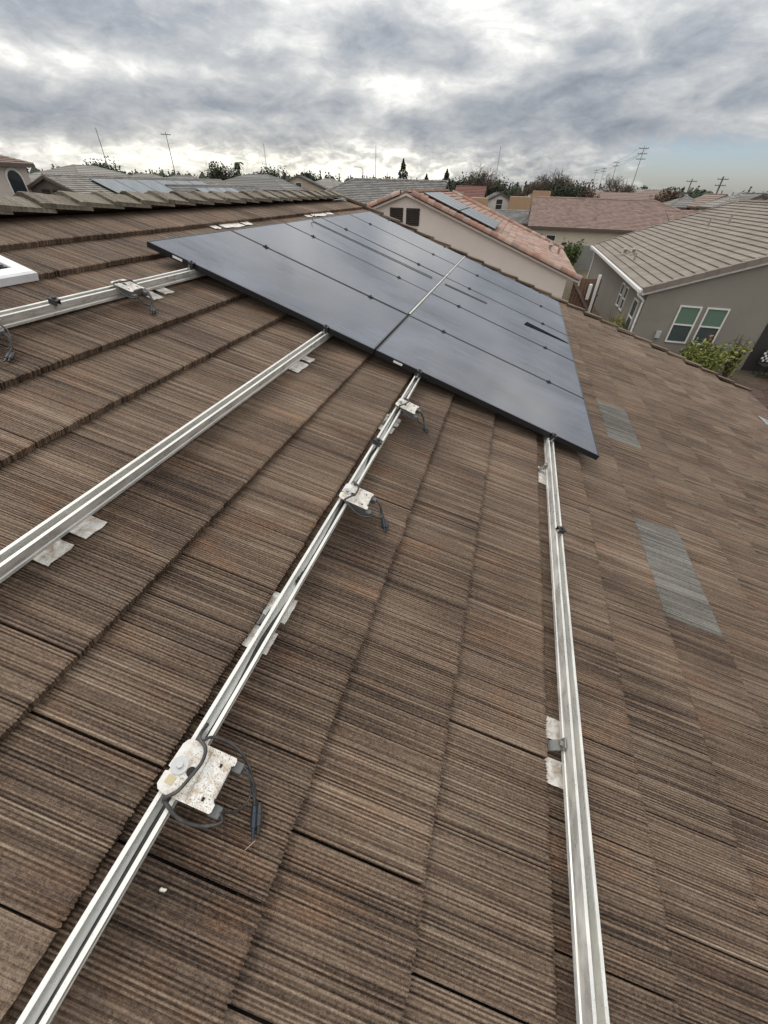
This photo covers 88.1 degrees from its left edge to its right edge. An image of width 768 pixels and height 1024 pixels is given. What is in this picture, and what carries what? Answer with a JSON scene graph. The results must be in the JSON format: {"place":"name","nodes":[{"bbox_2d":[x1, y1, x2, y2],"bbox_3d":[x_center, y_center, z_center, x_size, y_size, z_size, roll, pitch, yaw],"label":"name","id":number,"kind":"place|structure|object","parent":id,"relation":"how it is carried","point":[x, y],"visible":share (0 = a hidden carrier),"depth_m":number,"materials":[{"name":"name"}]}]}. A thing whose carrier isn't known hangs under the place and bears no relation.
{"place":"outdoors","nodes":[
{"label":"outdoors","id":0,"kind":"place"},
{"bbox_2d":[0,155,34,195],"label":"distant house","id":1,"kind":"structure","parent":0,"point":[14,177],"depth_m":30.72,"materials":[{"name":"beige paint"}]},
{"bbox_2d":[5,167,28,194],"bbox_3d":[-28.705,-25.695,31.045,0.066,1.955,1.380,11,40,11],"label":"window","id":2,"kind":"structure","parent":1,"relation":"in","point":[15,180],"depth_m":30.87,"materials":[{"name":"black glass"}]},
{"bbox_2d":[28,164,134,181],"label":"distant house","id":3,"kind":"structure","parent":0,"point":[76,169],"depth_m":58.19,"materials":[{"name":"beige paint"}]},
{"bbox_2d":[131,173,160,176],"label":"distant house","id":4,"kind":"structure","parent":0,"point":[145,175],"depth_m":103.38,"materials":[{"name":"beige paint"}]},
{"bbox_2d":[165,175,199,179],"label":"distant house","id":5,"kind":"structure","parent":0,"point":[182,176],"depth_m":92.13,"materials":[{"name":"beige paint"}]},
{"bbox_2d":[315,178,342,187],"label":"distant house","id":6,"kind":"structure","parent":0,"point":[328,182],"depth_m":112.83,"materials":[{"name":"tile"}]},
{"bbox_2d":[0,0,767,195],"label":"sky","id":7,"kind":"structure","parent":0,"point":[574,88],"materials":[{"name":"grey"}]},
{"bbox_2d":[325,178,448,203],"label":"distant house","id":8,"kind":"structure","parent":0,"point":[365,190],"depth_m":38.72,"materials":[{"name":"tile"}]},
{"bbox_2d":[455,185,486,197],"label":"distant house","id":9,"kind":"structure","parent":0,"point":[474,191],"depth_m":60.53,"materials":[{"name":"tile"}]},
{"bbox_2d":[367,189,581,297],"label":"neighbour house","id":10,"kind":"structure","parent":0,"point":[520,251],"depth_m":16.98,"materials":[{"name":"paint"}]},
{"bbox_2d":[423,192,461,210],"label":"solar panel","id":11,"kind":"object","parent":10,"relation":"attached to","point":[432,196],"visible":0.9,"depth_m":17.02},
{"bbox_2d":[429,192,464,209],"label":"solar panel","id":12,"kind":"object","parent":10,"relation":"attached to","point":[458,206],"visible":0.54,"depth_m":18.01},
{"bbox_2d":[434,192,466,208],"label":"solar panel","id":13,"kind":"object","parent":10,"relation":"attached to","point":[439,194],"visible":0.58,"depth_m":18.76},
{"bbox_2d":[460,210,495,229],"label":"solar panel","id":14,"kind":"object","parent":10,"relation":"attached to","point":[467,214],"visible":0.92,"depth_m":17.06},
{"bbox_2d":[464,209,497,227],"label":"solar panel","id":15,"kind":"object","parent":10,"relation":"attached to","point":[472,213],"visible":0.68,"depth_m":18.05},
{"bbox_2d":[467,208,498,224],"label":"solar panel","id":16,"kind":"object","parent":10,"relation":"attached to","point":[482,216],"visible":0.63,"depth_m":18.82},
{"bbox_2d":[470,197,488,206],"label":"unfinished house","id":17,"kind":"structure","parent":0,"point":[483,201],"depth_m":54.18,"materials":[{"name":"brown wood"}]},
{"bbox_2d":[486,191,509,211],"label":"distant house","id":18,"kind":"structure","parent":0,"point":[497,200],"depth_m":62.92,"materials":[{"name":"white paint"}]},
{"bbox_2d":[495,199,502,209],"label":"window","id":19,"kind":"structure","parent":18,"relation":"in","point":[499,202],"depth_m":62.98,"materials":[{"name":"black glass"}]},
{"bbox_2d":[560,244,595,270],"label":"block wall","id":20,"kind":"structure","parent":0,"point":[584,261],"depth_m":36.07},
{"bbox_2d":[594,188,673,192],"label":"distant house","id":21,"kind":"structure","parent":0,"point":[636,191],"depth_m":132.28,"materials":[{"name":"white paint"}]},
{"bbox_2d":[510,190,767,385],"bbox_3d":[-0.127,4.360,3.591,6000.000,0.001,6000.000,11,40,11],"label":"ground","id":22,"kind":"structure","parent":0,"point":[743,376],"depth_m":16.37,"materials":[{"name":"soil"}]},
{"bbox_2d":[80,155,124,172],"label":"tree","id":23,"kind":"object","parent":22,"relation":"on","point":[104,165],"visible":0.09,"depth_m":99.53,"materials":[{"name":"green plant"}]},
{"bbox_2d":[27,173,229,193],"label":"distant house","id":24,"kind":"structure","parent":22,"relation":"on","point":[46,183],"depth_m":32.13,"materials":[{"name":"tile"}]},
{"bbox_2d":[89,178,136,192],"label":"solar panel","id":25,"kind":"object","parent":24,"relation":"on","point":[114,185],"visible":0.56,"depth_m":34.12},
{"bbox_2d":[114,179,155,192],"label":"solar panel","id":26,"kind":"object","parent":24,"relation":"on","point":[135,185],"visible":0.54,"depth_m":36.06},
{"bbox_2d":[134,179,173,192],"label":"solar panel","id":27,"kind":"object","parent":24,"relation":"on","point":[155,185],"visible":0.55,"depth_m":37.97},
{"bbox_2d":[165,184,264,192],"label":"distant house","id":28,"kind":"structure","parent":22,"relation":"on","point":[186,188],"depth_m":43.95,"materials":[{"name":"tile"}]},
{"bbox_2d":[154,180,176,190],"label":"solar panel","id":29,"kind":"object","parent":28,"relation":"on","point":[163,182],"visible":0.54,"depth_m":39.66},
{"bbox_2d":[203,161,241,180],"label":"tree","id":30,"kind":"object","parent":22,"relation":"on","point":[217,172],"visible":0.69,"depth_m":107.81,"materials":[{"name":"green plant"}]},
{"bbox_2d":[234,162,243,175],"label":"tree","id":31,"kind":"object","parent":22,"relation":"on","point":[237,165],"visible":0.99,"depth_m":108.42,"materials":[{"name":"green plant"}]},
{"bbox_2d":[244,163,286,179],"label":"tree","id":32,"kind":"object","parent":22,"relation":"on","point":[270,171],"visible":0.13,"depth_m":114.78,"materials":[{"name":"green plant"}]},
{"bbox_2d":[224,174,306,191],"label":"distant house","id":33,"kind":"structure","parent":22,"relation":"on","point":[265,182],"depth_m":68.83,"materials":[{"name":"tile"}]},
{"bbox_2d":[285,174,328,190],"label":"distant house","id":34,"kind":"structure","parent":22,"relation":"on","point":[302,181],"depth_m":72.16,"materials":[{"name":"beige paint"}]},
{"bbox_2d":[298,169,319,180],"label":"tree","id":35,"kind":"object","parent":22,"relation":"on","point":[307,175],"visible":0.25,"depth_m":142.47,"materials":[{"name":"green plant"}]},
{"bbox_2d":[0,190,767,1023],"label":"house","id":36,"kind":"structure","parent":22,"relation":"on","point":[402,858],"depth_m":1.35,"materials":[{"name":"tile"}]},
{"bbox_2d":[0,255,38,286],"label":"skylight","id":37,"kind":"object","parent":36,"relation":"on","point":[12,272],"visible":1,"depth_m":2.17,"materials":[{"name":"white paint"}]},
{"bbox_2d":[32,516,106,565],"bbox_3d":[-1.022,0.058,1.264,0.111,0.078,0.218,25,42,-1],"label":"roof mount","id":38,"kind":"object","parent":36,"relation":"attached to","point":[85,529],"visible":0.4,"depth_m":1.27,"materials":[{"name":"grey metal"}]},
{"bbox_2d":[146,287,174,299],"bbox_3d":[-1.476,-1.460,2.575,0.136,0.078,0.220,25,42,-1],"label":"roof mount","id":39,"kind":"object","parent":36,"relation":"attached to","point":[163,290],"visible":0.49,"depth_m":2.61,"materials":[{"name":"grey metal"}]},
{"bbox_2d":[0,219,389,328],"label":"mounting rail","id":40,"kind":"object","parent":36,"relation":"attached to","point":[17,316],"visible":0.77,"depth_m":2.13,"materials":[{"name":"metal"}]},
{"bbox_2d":[0,324,15,361],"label":"microinverter","id":41,"kind":"object","parent":40,"relation":"attached to","point":[9,356],"visible":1,"depth_m":1.72,"materials":[{"name":"metal"}]},
{"bbox_2d":[47,296,60,308],"bbox_3d":[-1.640,-1.043,1.976,0.044,0.056,0.032,15,43,-11],"label":"rail clamp","id":42,"kind":"object","parent":40,"relation":"attached to","point":[54,301],"visible":1,"depth_m":1.96,"materials":[{"name":"black metal"}]},
{"bbox_2d":[111,278,155,313],"bbox_3d":[-1.452,-1.288,2.349,0.256,0.109,0.194,23,42,-3],"label":"microinverter","id":43,"kind":"object","parent":40,"relation":"on","point":[129,288],"visible":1,"depth_m":2.31,"materials":[{"name":"metal"}]},
{"bbox_2d":[147,230,407,353],"bbox_3d":[-0.733,-1.830,3.200,1.768,0.038,1.039,25,42,-1],"label":"solar panel","id":44,"kind":"object","parent":40,"relation":"attached to","point":[281,282],"visible":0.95,"depth_m":3.08,"materials":[{"name":"black glass"}]},
{"bbox_2d":[231,223,428,316],"bbox_3d":[-0.446,-2.467,3.981,1.768,0.038,1.038,25,42,-1],"label":"solar panel","id":45,"kind":"object","parent":40,"relation":"attached to","point":[344,268],"visible":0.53,"depth_m":3.91,"materials":[{"name":"black glass"}]},
{"bbox_2d":[284,218,443,291],"bbox_3d":[-0.160,-3.101,4.763,1.768,0.038,1.038,25,42,-1],"label":"solar panel","id":46,"kind":"object","parent":40,"relation":"attached to","point":[372,257],"visible":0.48,"depth_m":4.70,"materials":[{"name":"black glass"}]},
{"bbox_2d":[312,215,431,276],"bbox_3d":[-0.139,-3.233,4.832,1.625,0.063,0.060,25,42,-1],"label":"loose wire","id":47,"kind":"object","parent":46,"relation":"on","point":[367,246],"visible":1,"depth_m":4.85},
{"bbox_2d":[321,214,454,276],"bbox_3d":[0.126,-3.737,5.544,1.768,0.038,1.038,25,42,-1],"label":"solar panel","id":48,"kind":"object","parent":40,"relation":"attached to","point":[397,245],"visible":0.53,"depth_m":5.49,"materials":[{"name":"black glass"}]},
{"bbox_2d":[350,211,463,264],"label":"solar panel","id":49,"kind":"object","parent":40,"relation":"attached to","point":[412,237],"visible":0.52,"depth_m":6.28,"materials":[{"name":"black glass"}]},
{"bbox_2d":[0,246,444,582],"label":"mounting rail","id":50,"kind":"object","parent":36,"relation":"attached to","point":[22,551],"visible":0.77,"depth_m":1.45,"materials":[{"name":"metal"}]},
{"bbox_2d":[210,221,252,228],"bbox_3d":[-1.575,-2.968,4.099,0.116,0.012,0.700,25,42,-1],"label":"roof mount","id":51,"kind":"object","parent":36,"relation":"attached to","point":[232,225],"visible":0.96,"depth_m":4.10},
{"bbox_2d":[16,265,484,1023],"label":"mounting rail","id":52,"kind":"object","parent":36,"relation":"attached to","point":[58,969],"visible":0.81,"depth_m":0.84,"materials":[{"name":"metal"}]},
{"bbox_2d":[157,723,262,838],"bbox_3d":[-0.377,0.636,0.931,0.256,0.109,0.188,25,42,-1],"label":"microinverter","id":53,"kind":"object","parent":52,"relation":"attached to","point":[197,773],"visible":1,"depth_m":0.91,"materials":[{"name":"metal"}]},
{"bbox_2d":[35,385,413,1023],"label":"trunk cable","id":54,"kind":"object","parent":52,"relation":"on","point":[158,816],"visible":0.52,"depth_m":0.83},
{"bbox_2d":[339,481,387,531],"bbox_3d":[-0.072,-0.033,1.756,0.256,0.109,0.191,24,42,-2],"label":"microinverter","id":55,"kind":"object","parent":52,"relation":"on","point":[354,498],"visible":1,"depth_m":1.72,"materials":[{"name":"metal"}]},
{"bbox_2d":[373,437,382,447],"bbox_3d":[-0.034,-0.359,2.072,0.044,0.056,0.032,29,42,3],"label":"rail clamp","id":56,"kind":"object","parent":52,"relation":"attached to","point":[377,442],"visible":1,"depth_m":2.06,"materials":[{"name":"black metal"}]},
{"bbox_2d":[395,398,427,432],"bbox_3d":[0.190,-0.613,2.471,0.256,0.109,0.188,27,42,1],"label":"microinverter","id":57,"kind":"object","parent":52,"relation":"attached to","point":[407,407],"visible":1,"depth_m":2.44,"materials":[{"name":"metal"}]},
{"bbox_2d":[374,316,598,459],"bbox_3d":[0.877,-1.075,3.224,1.768,0.038,1.039,25,42,-1],"label":"solar panel","id":58,"kind":"object","parent":52,"relation":"attached to","point":[413,345],"visible":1,"depth_m":3.10,"materials":[{"name":"black glass"}]},
{"bbox_2d":[409,293,583,398],"bbox_3d":[1.163,-1.711,4.006,1.768,0.038,1.038,25,42,-1],"label":"solar panel","id":59,"kind":"object","parent":52,"relation":"attached to","point":[493,339],"visible":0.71,"depth_m":3.94,"materials":[{"name":"black glass"}]},
{"bbox_2d":[409,256,464,313],"bbox_3d":[0.799,-3.064,5.162,0.011,0.002,4.140,25,42,-1],"label":"joint strip","id":60,"kind":"object","parent":59,"relation":"on","point":[435,286],"visible":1,"depth_m":4.48,"materials":[{"name":"metal"}]},
{"bbox_2d":[431,277,574,361],"bbox_3d":[1.450,-2.346,4.787,1.768,0.038,1.038,25,42,-1],"label":"solar panel","id":61,"kind":"object","parent":52,"relation":"attached to","point":[504,316],"visible":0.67,"depth_m":4.72,"materials":[{"name":"black glass"}]},
{"bbox_2d":[525,322,567,342],"bbox_3d":[1.999,-2.200,4.875,0.605,0.009,0.160,25,42,0],"label":"black strip","id":62,"kind":"object","parent":61,"relation":"on","point":[532,326],"visible":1,"depth_m":4.87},
{"bbox_2d":[457,257,562,315],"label":"solar panel","id":63,"kind":"object","parent":52,"relation":"attached to","point":[509,284],"visible":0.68,"depth_m":6.31,"materials":[{"name":"black glass"}]},
{"bbox_2d":[242,591,297,654],"bbox_3d":[-0.376,0.337,1.298,0.117,0.078,0.220,25,42,-1],"label":"roof mount","id":64,"kind":"object","parent":36,"relation":"on","point":[262,617],"visible":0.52,"depth_m":1.30,"materials":[{"name":"grey metal"}]},
{"bbox_2d":[289,356,314,372],"bbox_3d":[-0.544,-0.996,2.562,0.116,0.078,0.265,25,42,-1],"label":"roof mount","id":65,"kind":"object","parent":36,"relation":"attached to","point":[298,366],"visible":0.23,"depth_m":2.57,"materials":[{"name":"grey metal"}]},
{"bbox_2d":[304,212,332,216],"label":"roof mount","id":66,"kind":"object","parent":36,"relation":"attached to","point":[321,214],"visible":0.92,"depth_m":5.83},
{"bbox_2d":[378,413,400,433],"bbox_3d":[0.036,-0.567,2.413,0.126,0.078,0.210,25,42,-1],"label":"roof mount","id":67,"kind":"object","parent":36,"relation":"attached to","point":[397,422],"visible":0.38,"depth_m":2.41,"materials":[{"name":"grey metal"}]},
{"bbox_2d":[538,462,547,484],"bbox_3d":[1.046,-0.273,2.610,0.110,0.078,0.200,25,42,-1],"label":"roof mount","id":68,"kind":"object","parent":36,"relation":"attached to","point":[542,475],"visible":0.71,"depth_m":2.62,"materials":[{"name":"grey metal"}]},
{"bbox_2d":[544,716,566,788],"bbox_3d":[0.569,0.775,1.318,0.100,0.078,0.218,25,42,-1],"label":"roof mount","id":69,"kind":"object","parent":36,"relation":"attached to","point":[553,766],"visible":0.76,"depth_m":1.31,"materials":[{"name":"grey metal"}]},
{"bbox_2d":[540,292,609,1023],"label":"mounting rail","id":70,"kind":"object","parent":36,"relation":"attached to","point":[591,1000],"visible":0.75,"depth_m":1.17,"materials":[{"name":"metal"}]},
{"bbox_2d":[446,266,567,335],"bbox_3d":[1.736,-2.982,5.569,1.768,0.038,1.038,25,42,-1],"label":"solar panel","id":71,"kind":"object","parent":70,"relation":"attached to","point":[503,296],"visible":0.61,"depth_m":5.52,"materials":[{"name":"black glass"}]},
{"bbox_2d":[26,162,767,198],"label":"distant trees","id":72,"kind":"object","parent":22,"relation":"on","point":[514,189],"visible":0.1,"depth_m":211.68,"materials":[{"name":"green plant"}]},
{"bbox_2d":[397,158,407,178],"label":"tree","id":73,"kind":"object","parent":22,"relation":"on","point":[401,174],"visible":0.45,"depth_m":113.29,"materials":[{"name":"green plant"}]},
{"bbox_2d":[442,169,453,191],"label":"tree","id":74,"kind":"object","parent":22,"relation":"on","point":[446,175],"visible":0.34,"depth_m":113.68,"materials":[{"name":"green plant"}]},
{"bbox_2d":[449,172,480,191],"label":"tree","id":75,"kind":"object","parent":22,"relation":"on","point":[452,185],"visible":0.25,"depth_m":98.34,"materials":[{"name":"green plant"}]},
{"bbox_2d":[462,164,503,190],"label":"tree","id":76,"kind":"object","parent":22,"relation":"on","point":[483,178],"visible":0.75,"depth_m":89.47,"materials":[{"name":"green plant"}]},
{"bbox_2d":[479,174,510,196],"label":"tree","id":77,"kind":"object","parent":22,"relation":"on","point":[501,190],"visible":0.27,"depth_m":93.67,"materials":[{"name":"green plant"}]},
{"bbox_2d":[498,209,529,226],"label":"distant house","id":78,"kind":"structure","parent":22,"relation":"on","point":[521,217],"depth_m":49.94,"materials":[{"name":"beige paint"}]},
{"bbox_2d":[508,190,550,210],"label":"unfinished house","id":79,"kind":"structure","parent":22,"relation":"on","point":[518,203],"depth_m":60.82,"materials":[{"name":"brown wood"}]},
{"bbox_2d":[516,173,549,196],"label":"tree","id":80,"kind":"object","parent":22,"relation":"on","point":[535,186],"visible":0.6,"depth_m":77.26,"materials":[{"name":"green plant"}]},
{"bbox_2d":[531,177,568,197],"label":"tree","id":81,"kind":"object","parent":22,"relation":"on","point":[548,185],"visible":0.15,"depth_m":77.86,"materials":[{"name":"green plant"}]},
{"bbox_2d":[539,169,575,194],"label":"tree","id":82,"kind":"object","parent":22,"relation":"on","point":[561,180],"visible":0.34,"depth_m":78.16,"materials":[{"name":"green plant"}]},
{"bbox_2d":[549,180,588,198],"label":"tree","id":83,"kind":"object","parent":22,"relation":"on","point":[561,191],"visible":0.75,"depth_m":75.51,"materials":[{"name":"green plant"}]},
{"bbox_2d":[561,237,585,266],"bbox_3d":[16.479,-22.722,35.089,1.861,2.524,1.508,-6,40,-10],"label":"shrub","id":84,"kind":"object","parent":22,"relation":"on","point":[572,255],"visible":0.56,"depth_m":34.75,"materials":[{"name":"green plant"}]},
{"bbox_2d":[564,179,600,198],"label":"tree","id":85,"kind":"object","parent":22,"relation":"on","point":[589,192],"visible":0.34,"depth_m":76.09,"materials":[{"name":"green plant"}]},
{"bbox_2d":[568,278,601,312],"bbox_3d":[10.037,-10.528,20.136,1.449,2.345,0.122,11,40,11],"label":"wood fence","id":86,"kind":"object","parent":22,"relation":"on","point":[581,296],"visible":0.55,"depth_m":19.87,"materials":[{"name":"wood"}]},
{"bbox_2d":[587,275,601,312],"bbox_3d":[10.400,-10.445,19.935,0.120,2.550,0.120,11,40,11],"label":"white post","id":87,"kind":"object","parent":22,"relation":"on","point":[594,292],"visible":0.64,"depth_m":19.58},
{"bbox_2d":[527,196,691,245],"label":"neighbour house","id":88,"kind":"structure","parent":22,"relation":"on","point":[589,221],"depth_m":41.20,"materials":[{"name":"tile"}]},
{"bbox_2d":[608,308,626,326],"bbox_3d":[10.689,-8.683,18.453,1.340,1.727,1.324,-16,43,-20],"label":"grass clump","id":89,"kind":"object","parent":22,"relation":"on","point":[617,320],"visible":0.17,"depth_m":18.18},
{"bbox_2d":[599,172,637,192],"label":"tree","id":90,"kind":"object","parent":22,"relation":"on","point":[628,189],"visible":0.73,"depth_m":90.31,"materials":[{"name":"green plant"}]},
{"bbox_2d":[609,317,628,330],"bbox_3d":[10.327,-7.880,17.700,1.034,1.442,1.082,-28,48,-31],"label":"shrub","id":91,"kind":"object","parent":22,"relation":"on","point":[623,325],"visible":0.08,"depth_m":17.40,"materials":[{"name":"green plant"}]},
{"bbox_2d":[591,192,665,202],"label":"distant house","id":92,"kind":"structure","parent":22,"relation":"on","point":[624,195],"depth_m":83.96,"materials":[{"name":"beige paint"}]},
{"bbox_2d":[650,187,680,201],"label":"tree","id":93,"kind":"object","parent":22,"relation":"on","point":[669,195],"visible":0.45,"depth_m":80.28,"materials":[{"name":"green plant"}]},
{"bbox_2d":[585,199,767,372],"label":"neighbour house","id":94,"kind":"structure","parent":22,"relation":"on","point":[675,285],"depth_m":16.55,"materials":[{"name":"grey paint"}]},
{"bbox_2d":[615,282,625,306],"bbox_3d":[11.795,-10.823,19.774,0.062,1.005,0.675,11,40,11],"label":"window","id":95,"kind":"structure","parent":94,"relation":"in","point":[623,286],"depth_m":19.76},
{"bbox_2d":[618,286,629,311],"bbox_3d":[11.535,-10.246,19.065,0.062,1.005,0.675,11,40,11],"label":"window","id":96,"kind":"structure","parent":94,"relation":"in","point":[627,288],"depth_m":19.06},
{"bbox_2d":[625,297,639,329],"bbox_3d":[10.900,-8.619,17.539,0.062,1.405,0.855,11,40,11],"label":"window","id":97,"kind":"structure","parent":94,"relation":"in","point":[636,302],"depth_m":17.44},
{"bbox_2d":[664,305,702,343],"bbox_3d":[12.228,-7.657,16.229,0.795,1.395,0.062,11,40,11],"label":"window","id":98,"kind":"structure","parent":94,"relation":"in","point":[686,317],"depth_m":16.20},
{"bbox_2d":[690,307,730,344],"bbox_3d":[13.161,-7.472,16.037,0.795,1.395,0.062,11,40,11],"label":"window","id":99,"kind":"structure","parent":94,"relation":"in","point":[713,319],"depth_m":15.97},
{"bbox_2d":[741,324,767,372],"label":"patio door","id":100,"kind":"structure","parent":94,"relation":"in","point":[750,364],"depth_m":16.16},
{"bbox_2d":[663,194,696,209],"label":"distant house","id":101,"kind":"structure","parent":22,"relation":"on","point":[683,202],"depth_m":66.35,"materials":[{"name":"beige paint"}]},
{"bbox_2d":[666,209,701,220],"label":"neighbour house","id":102,"kind":"structure","parent":22,"relation":"on","point":[673,214],"depth_m":40.34,"materials":[{"name":"tile"}]},
{"bbox_2d":[692,189,712,198],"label":"tree","id":103,"kind":"object","parent":22,"relation":"on","point":[702,192],"visible":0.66,"depth_m":68.99,"materials":[{"name":"green plant"}]},
{"bbox_2d":[677,335,735,371],"bbox_3d":[12.561,-6.084,15.601,1.910,1.470,1.794,31,48,31],"label":"shrub","id":104,"kind":"object","parent":22,"relation":"on","point":[711,359],"visible":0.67,"depth_m":15.35,"materials":[{"name":"green plant"}]},
{"bbox_2d":[687,193,728,211],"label":"distant house","id":105,"kind":"structure","parent":22,"relation":"on","point":[706,198],"depth_m":64.12,"materials":[{"name":"tile"}]},
{"bbox_2d":[721,333,754,377],"bbox_3d":[13.520,-5.966,15.282,0.791,1.699,0.671,30,47,30],"label":"shrub","id":106,"kind":"object","parent":22,"relation":"on","point":[730,366],"visible":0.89,"depth_m":15.20,"materials":[{"name":"green plant"}]},
{"bbox_2d":[713,193,767,206],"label":"distant house","id":107,"kind":"structure","parent":22,"relation":"on","point":[755,196],"depth_m":52.53,"materials":[{"name":"beige paint"}]},
{"bbox_2d":[736,382,767,408],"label":"soil bed","id":108,"kind":"object","parent":22,"relation":"on","point":[756,393],"visible":0.08,"depth_m":14.28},
{"bbox_2d":[639,190,680,196],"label":"distant house","id":109,"kind":"structure","parent":0,"point":[651,191],"depth_m":92.46,"materials":[{"name":"beige paint"}]},
{"bbox_2d":[696,192,749,210],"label":"distant house","id":110,"kind":"structure","parent":0,"point":[707,205],"depth_m":58.78,"materials":[{"name":"tile"}]},
{"bbox_2d":[752,349,767,378],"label":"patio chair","id":111,"kind":"object","parent":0,"point":[762,362],"visible":1,"depth_m":15.89,"materials":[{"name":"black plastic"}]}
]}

